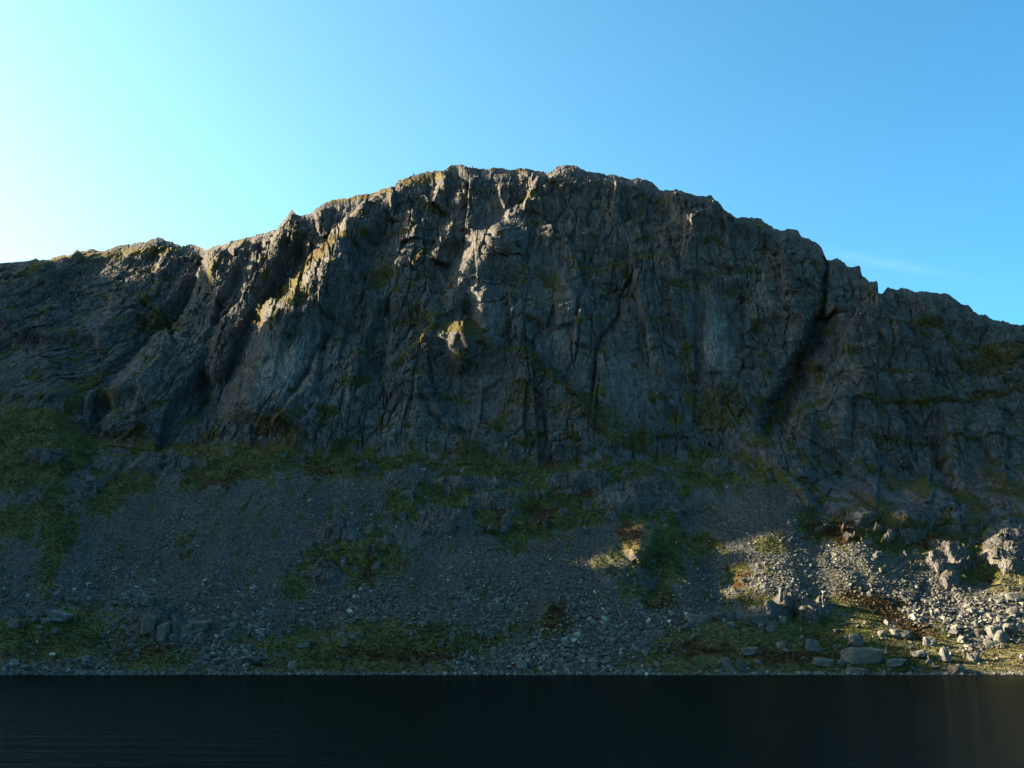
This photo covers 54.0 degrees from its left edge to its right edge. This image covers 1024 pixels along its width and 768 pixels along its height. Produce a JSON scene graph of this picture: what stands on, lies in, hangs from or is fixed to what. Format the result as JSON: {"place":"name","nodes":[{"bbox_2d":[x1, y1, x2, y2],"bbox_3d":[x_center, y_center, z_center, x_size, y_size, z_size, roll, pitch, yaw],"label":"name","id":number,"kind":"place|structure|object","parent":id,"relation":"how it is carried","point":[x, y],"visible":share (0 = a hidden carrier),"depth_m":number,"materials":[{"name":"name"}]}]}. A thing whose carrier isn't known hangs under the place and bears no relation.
{"place":"outdoors","nodes":[
{"label":"outdoors","id":0,"kind":"place"},
{"bbox_2d":[0,237,209,442],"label":"ridge","id":1,"kind":"structure","parent":0,"point":[80,331],"depth_m":568.38,"materials":[{"name":"grey stone"}]},
{"bbox_2d":[98,164,877,479],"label":"mountain","id":2,"kind":"structure","parent":0,"point":[568,316],"depth_m":496.58,"materials":[{"name":"grey stone"}]},
{"bbox_2d":[0,406,1023,674],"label":"hillside","id":3,"kind":"structure","parent":0,"point":[634,498],"depth_m":358.36,"materials":[{"name":"grey stone"}]},
{"bbox_2d":[7,618,18,627],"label":"boulder","id":4,"kind":"object","parent":3,"relation":"on","point":[13,623],"visible":1,"depth_m":291.96,"materials":[{"name":"stone"}]},
{"bbox_2d":[31,617,39,621],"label":"boulder","id":5,"kind":"object","parent":3,"relation":"on","point":[34,619],"visible":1,"depth_m":296.67,"materials":[{"name":"stone"}]},
{"bbox_2d":[41,617,50,623],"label":"boulder","id":6,"kind":"object","parent":3,"relation":"on","point":[45,621],"visible":1,"depth_m":295.25,"materials":[{"name":"stone"}]},
{"bbox_2d":[49,627,57,633],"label":"boulder","id":7,"kind":"object","parent":3,"relation":"on","point":[54,631],"visible":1,"depth_m":288.83,"materials":[{"name":"stone"}]},
{"bbox_2d":[47,609,72,622],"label":"boulder","id":8,"kind":"object","parent":3,"relation":"on","point":[59,616],"visible":0.99,"depth_m":296.41,"materials":[{"name":"stone"}]},
{"bbox_2d":[71,598,79,603],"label":"boulder","id":9,"kind":"object","parent":3,"relation":"on","point":[76,600],"visible":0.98,"depth_m":311.90,"materials":[{"name":"stone"}]},
{"bbox_2d":[82,663,88,668],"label":"boulder","id":10,"kind":"object","parent":3,"relation":"on","point":[85,665],"visible":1,"depth_m":264.39,"materials":[{"name":"stone"}]},
{"bbox_2d":[82,655,90,661],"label":"boulder","id":11,"kind":"object","parent":3,"relation":"on","point":[87,658],"visible":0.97,"depth_m":271.05,"materials":[{"name":"stone"}]},
{"bbox_2d":[100,632,105,638],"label":"boulder","id":12,"kind":"object","parent":3,"relation":"on","point":[103,635],"visible":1,"depth_m":289.67,"materials":[{"name":"stone"}]},
{"bbox_2d":[134,602,140,607],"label":"boulder","id":13,"kind":"object","parent":3,"relation":"on","point":[136,604],"visible":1,"depth_m":312.20,"materials":[{"name":"stone"}]},
{"bbox_2d":[134,649,140,654],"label":"boulder","id":14,"kind":"object","parent":3,"relation":"on","point":[136,651],"visible":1,"depth_m":276.23,"materials":[{"name":"stone"}]},
{"bbox_2d":[138,596,155,606],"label":"boulder","id":15,"kind":"object","parent":3,"relation":"on","point":[147,600],"visible":1,"depth_m":312.64,"materials":[{"name":"stone"}]},
{"bbox_2d":[140,613,156,635],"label":"boulder","id":16,"kind":"object","parent":3,"relation":"on","point":[148,623],"visible":1,"depth_m":288.28,"materials":[{"name":"stone"}]},
{"bbox_2d":[157,622,171,641],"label":"boulder","id":17,"kind":"object","parent":3,"relation":"on","point":[163,629],"visible":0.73,"depth_m":286.95,"materials":[{"name":"stone"}]},
{"bbox_2d":[167,602,176,610],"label":"boulder","id":18,"kind":"object","parent":3,"relation":"on","point":[172,606],"visible":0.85,"depth_m":309.44,"materials":[{"name":"stone"}]},
{"bbox_2d":[168,633,180,642],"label":"boulder","id":19,"kind":"object","parent":3,"relation":"on","point":[173,637],"visible":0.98,"depth_m":283.06,"materials":[{"name":"stone"}]},
{"bbox_2d":[171,618,184,634],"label":"boulder","id":20,"kind":"object","parent":3,"relation":"on","point":[177,624],"visible":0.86,"depth_m":289.22,"materials":[{"name":"stone"}]},
{"bbox_2d":[179,624,192,637],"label":"boulder","id":21,"kind":"object","parent":3,"relation":"on","point":[187,629],"visible":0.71,"depth_m":288.13,"materials":[{"name":"stone"}]},
{"bbox_2d":[193,631,205,643],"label":"boulder","id":22,"kind":"object","parent":3,"relation":"on","point":[199,638],"visible":0.99,"depth_m":282.54,"materials":[{"name":"stone"}]},
{"bbox_2d":[191,620,212,631],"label":"boulder","id":23,"kind":"object","parent":3,"relation":"on","point":[203,625],"visible":0.81,"depth_m":290.18,"materials":[{"name":"stone"}]},
{"bbox_2d":[230,649,241,654],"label":"boulder","id":24,"kind":"object","parent":3,"relation":"on","point":[239,651],"visible":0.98,"depth_m":274.32,"materials":[{"name":"stone"}]},
{"bbox_2d":[246,656,262,664],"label":"boulder","id":25,"kind":"object","parent":3,"relation":"on","point":[254,660],"visible":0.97,"depth_m":267.18,"materials":[{"name":"stone"}]},
{"bbox_2d":[287,660,296,669],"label":"boulder","id":26,"kind":"object","parent":3,"relation":"on","point":[292,664],"visible":0.98,"depth_m":264.89,"materials":[{"name":"stone"}]},
{"bbox_2d":[297,643,309,647],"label":"boulder","id":27,"kind":"object","parent":3,"relation":"on","point":[302,645],"visible":1,"depth_m":280.51,"materials":[{"name":"stone"}]},
{"bbox_2d":[342,640,348,646],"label":"boulder","id":28,"kind":"object","parent":3,"relation":"on","point":[345,643],"visible":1,"depth_m":281.78,"materials":[{"name":"stone"}]},
{"bbox_2d":[366,617,377,621],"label":"boulder","id":29,"kind":"object","parent":3,"relation":"on","point":[372,619],"visible":1,"depth_m":298.37,"materials":[{"name":"stone"}]},
{"bbox_2d":[486,603,503,611],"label":"boulder","id":30,"kind":"object","parent":3,"relation":"on","point":[493,607],"visible":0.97,"depth_m":306.27,"materials":[{"name":"stone"}]},
{"bbox_2d":[494,597,503,600],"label":"boulder","id":31,"kind":"object","parent":3,"relation":"on","point":[499,598],"visible":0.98,"depth_m":315.19,"materials":[{"name":"stone"}]},
{"bbox_2d":[502,626,509,636],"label":"boulder","id":32,"kind":"object","parent":3,"relation":"on","point":[506,632],"visible":1,"depth_m":288.79,"materials":[{"name":"stone"}]},
{"bbox_2d":[0,421,1023,673],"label":"scree","id":33,"kind":"structure","parent":3,"relation":"on","point":[946,615],"depth_m":321.33,"materials":[{"name":"stone"}]},
{"bbox_2d":[0,407,1023,673],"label":"grass","id":34,"kind":"structure","parent":3,"relation":"on","point":[676,635],"depth_m":325.58,"materials":[{"name":"green plant"}]},
{"bbox_2d":[0,666,1023,674],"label":"gravel","id":35,"kind":"structure","parent":3,"relation":"on","point":[144,671],"depth_m":258.65,"materials":[{"name":"grey gravel"}]},
{"bbox_2d":[516,660,527,668],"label":"boulder","id":36,"kind":"object","parent":3,"relation":"on","point":[521,664],"visible":1,"depth_m":264.54,"materials":[{"name":"stone"}]},
{"bbox_2d":[559,662,573,669],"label":"boulder","id":37,"kind":"object","parent":3,"relation":"on","point":[567,665],"visible":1,"depth_m":262.12,"materials":[{"name":"stone"}]},
{"bbox_2d":[589,657,598,663],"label":"boulder","id":38,"kind":"object","parent":3,"relation":"on","point":[593,661],"visible":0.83,"depth_m":267.20,"materials":[{"name":"stone"}]},
{"bbox_2d":[658,630,666,634],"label":"boulder","id":39,"kind":"object","parent":3,"relation":"on","point":[662,632],"visible":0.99,"depth_m":290.83,"materials":[{"name":"stone"}]},
{"bbox_2d":[685,622,692,628],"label":"boulder","id":40,"kind":"object","parent":3,"relation":"on","point":[688,625],"visible":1,"depth_m":294.54,"materials":[{"name":"stone"}]},
{"bbox_2d":[684,614,708,622],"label":"boulder","id":41,"kind":"object","parent":3,"relation":"on","point":[690,618],"visible":0.84,"depth_m":299.47,"materials":[{"name":"stone"}]},
{"bbox_2d":[714,668,723,672],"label":"boulder","id":42,"kind":"object","parent":3,"relation":"on","point":[718,670],"visible":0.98,"depth_m":261.61,"materials":[{"name":"stone"}]},
{"bbox_2d":[711,612,727,619],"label":"boulder","id":43,"kind":"object","parent":3,"relation":"on","point":[717,616],"visible":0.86,"depth_m":302.17,"materials":[{"name":"stone"}]},
{"bbox_2d":[720,657,734,673],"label":"boulder","id":44,"kind":"object","parent":3,"relation":"on","point":[727,665],"visible":0.71,"depth_m":261.71,"materials":[{"name":"stone"}]},
{"bbox_2d":[737,658,746,672],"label":"boulder","id":45,"kind":"object","parent":3,"relation":"on","point":[741,666],"visible":0.91,"depth_m":261.48,"materials":[{"name":"stone"}]},
{"bbox_2d":[741,621,748,625],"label":"boulder","id":46,"kind":"object","parent":3,"relation":"on","point":[746,623],"visible":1,"depth_m":294.50,"materials":[{"name":"stone"}]},
{"bbox_2d":[740,647,758,655],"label":"boulder","id":47,"kind":"object","parent":3,"relation":"on","point":[746,651],"visible":0.97,"depth_m":275.43,"materials":[{"name":"stone"}]},
{"bbox_2d":[740,613,773,624],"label":"boulder","id":48,"kind":"object","parent":3,"relation":"on","point":[756,618],"visible":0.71,"depth_m":299.84,"materials":[{"name":"stone"}]},
{"bbox_2d":[766,625,774,631],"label":"boulder","id":49,"kind":"object","parent":3,"relation":"on","point":[770,628],"visible":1,"depth_m":292.55,"materials":[{"name":"stone"}]},
{"bbox_2d":[769,621,778,627],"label":"boulder","id":50,"kind":"object","parent":3,"relation":"on","point":[775,623],"visible":0.75,"depth_m":297.06,"materials":[{"name":"stone"}]},
{"bbox_2d":[776,640,786,648],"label":"boulder","id":51,"kind":"object","parent":3,"relation":"on","point":[781,645],"visible":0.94,"depth_m":282.12,"materials":[{"name":"stone"}]},
{"bbox_2d":[779,616,785,623],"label":"boulder","id":52,"kind":"object","parent":3,"relation":"on","point":[782,619],"visible":1,"depth_m":300.20,"materials":[{"name":"stone"}]},
{"bbox_2d":[779,587,786,601],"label":"boulder","id":53,"kind":"object","parent":3,"relation":"on","point":[782,593],"visible":1,"depth_m":310.04,"materials":[{"name":"stone"}]},
{"bbox_2d":[805,638,818,651],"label":"boulder","id":54,"kind":"object","parent":3,"relation":"on","point":[811,645],"visible":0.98,"depth_m":281.26,"materials":[{"name":"stone"}]},
{"bbox_2d":[807,602,816,608],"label":"boulder","id":55,"kind":"object","parent":3,"relation":"on","point":[814,606],"visible":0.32,"depth_m":311.34,"materials":[{"name":"stone"}]},
{"bbox_2d":[812,657,833,666],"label":"boulder","id":56,"kind":"object","parent":3,"relation":"on","point":[822,662],"visible":1,"depth_m":265.52,"materials":[{"name":"stone"}]},
{"bbox_2d":[837,659,849,664],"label":"boulder","id":57,"kind":"object","parent":3,"relation":"on","point":[841,662],"visible":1,"depth_m":265.58,"materials":[{"name":"stone"}]},
{"bbox_2d":[849,632,863,646],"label":"boulder","id":58,"kind":"object","parent":3,"relation":"on","point":[856,640],"visible":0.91,"depth_m":282.96,"materials":[{"name":"stone"}]},
{"bbox_2d":[845,667,867,674],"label":"boulder","id":59,"kind":"object","parent":3,"relation":"on","point":[854,670],"visible":0.69,"depth_m":258.12,"materials":[{"name":"stone"}]},
{"bbox_2d":[840,647,884,663],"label":"boulder","id":60,"kind":"object","parent":3,"relation":"on","point":[860,655],"visible":0.72,"depth_m":267.88,"materials":[{"name":"stone"}]},
{"bbox_2d":[866,591,873,596],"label":"boulder","id":61,"kind":"object","parent":3,"relation":"on","point":[869,593],"visible":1,"depth_m":324.51,"materials":[{"name":"stone"}]},
{"bbox_2d":[873,553,879,558],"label":"boulder","id":62,"kind":"object","parent":3,"relation":"on","point":[876,555],"visible":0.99,"depth_m":355.51,"materials":[{"name":"stone"}]},
{"bbox_2d":[877,628,887,636],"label":"boulder","id":63,"kind":"object","parent":3,"relation":"on","point":[881,633],"visible":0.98,"depth_m":291.08,"materials":[{"name":"stone"}]},
{"bbox_2d":[885,659,905,666],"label":"boulder","id":64,"kind":"object","parent":3,"relation":"on","point":[894,662],"visible":0.99,"depth_m":265.89,"materials":[{"name":"stone"}]},
{"bbox_2d":[889,629,911,638],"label":"boulder","id":65,"kind":"object","parent":3,"relation":"on","point":[904,634],"visible":1,"depth_m":291.35,"materials":[{"name":"stone"}]},
{"bbox_2d":[910,650,928,658],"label":"boulder","id":66,"kind":"object","parent":3,"relation":"on","point":[919,653],"visible":1,"depth_m":272.86,"materials":[{"name":"stone"}]},
{"bbox_2d":[923,599,933,604],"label":"boulder","id":67,"kind":"object","parent":3,"relation":"on","point":[926,601],"visible":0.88,"depth_m":323.53,"materials":[{"name":"stone"}]},
{"bbox_2d":[922,637,937,645],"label":"boulder","id":68,"kind":"object","parent":3,"relation":"on","point":[929,641],"visible":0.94,"depth_m":285.38,"materials":[{"name":"stone"}]},
{"bbox_2d":[938,647,951,662],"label":"boulder","id":69,"kind":"object","parent":3,"relation":"on","point":[944,656],"visible":0.94,"depth_m":271.27,"materials":[{"name":"stone"}]},
{"bbox_2d":[942,661,960,673],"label":"boulder","id":70,"kind":"object","parent":3,"relation":"on","point":[952,668],"visible":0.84,"depth_m":259.62,"materials":[{"name":"stone"}]},
{"bbox_2d":[956,664,965,673],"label":"boulder","id":71,"kind":"object","parent":3,"relation":"on","point":[962,669],"visible":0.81,"depth_m":259.47,"materials":[{"name":"stone"}]},
{"bbox_2d":[966,669,978,674],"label":"boulder","id":72,"kind":"object","parent":3,"relation":"on","point":[973,671],"visible":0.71,"depth_m":259.14,"materials":[{"name":"stone"}]},
{"bbox_2d":[966,653,982,661],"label":"boulder","id":73,"kind":"object","parent":3,"relation":"on","point":[974,657],"visible":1,"depth_m":272.01,"materials":[{"name":"stone"}]},
{"bbox_2d":[974,629,985,636],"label":"boulder","id":74,"kind":"object","parent":3,"relation":"on","point":[979,632],"visible":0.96,"depth_m":293.52,"materials":[{"name":"stone"}]},
{"bbox_2d":[983,641,996,645],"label":"boulder","id":75,"kind":"object","parent":3,"relation":"on","point":[989,643],"visible":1,"depth_m":284.69,"materials":[{"name":"stone"}]},
{"bbox_2d":[985,624,1002,637],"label":"boulder","id":76,"kind":"object","parent":3,"relation":"on","point":[991,630],"visible":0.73,"depth_m":291.45,"materials":[{"name":"stone"}]},
{"bbox_2d":[996,599,1002,604],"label":"boulder","id":77,"kind":"object","parent":3,"relation":"on","point":[1000,601],"visible":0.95,"depth_m":319.09,"materials":[{"name":"stone"}]},
{"bbox_2d":[994,615,1005,621],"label":"boulder","id":78,"kind":"object","parent":3,"relation":"on","point":[999,619],"visible":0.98,"depth_m":304.07,"materials":[{"name":"stone"}]},
{"bbox_2d":[993,630,1010,642],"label":"boulder","id":79,"kind":"object","parent":3,"relation":"on","point":[1001,636],"visible":0.91,"depth_m":286.94,"materials":[{"name":"stone"}]},
{"bbox_2d":[1003,623,1018,635],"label":"boulder","id":80,"kind":"object","parent":3,"relation":"on","point":[1010,629],"visible":0.75,"depth_m":292.84,"materials":[{"name":"stone"}]},
{"bbox_2d":[1005,606,1019,615],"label":"boulder","id":81,"kind":"object","parent":3,"relation":"on","point":[1012,610],"visible":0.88,"depth_m":309.62,"materials":[{"name":"stone"}]},
{"bbox_2d":[1004,592,1021,601],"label":"boulder","id":82,"kind":"object","parent":3,"relation":"on","point":[1012,596],"visible":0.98,"depth_m":322.40,"materials":[{"name":"stone"}]},
{"bbox_2d":[1012,638,1022,643],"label":"boulder","id":83,"kind":"object","parent":3,"relation":"on","point":[1018,640],"visible":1,"depth_m":285.36,"materials":[{"name":"stone"}]},
{"bbox_2d":[0,675,1023,767],"bbox_3d":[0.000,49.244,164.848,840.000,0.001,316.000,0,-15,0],"label":"lake water","id":84,"kind":"structure","parent":0,"point":[511,721],"depth_m":66.56,"materials":[{"name":"black liquid"}]},
{"bbox_2d":[0,0,1023,324],"label":"sky","id":85,"kind":"structure","parent":0,"point":[887,134],"materials":[{"name":"blue"}]},
{"bbox_2d":[782,287,1023,529],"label":"cliff","id":86,"kind":"structure","parent":0,"point":[909,412],"depth_m":466.81,"materials":[{"name":"grey stone"}]}
]}

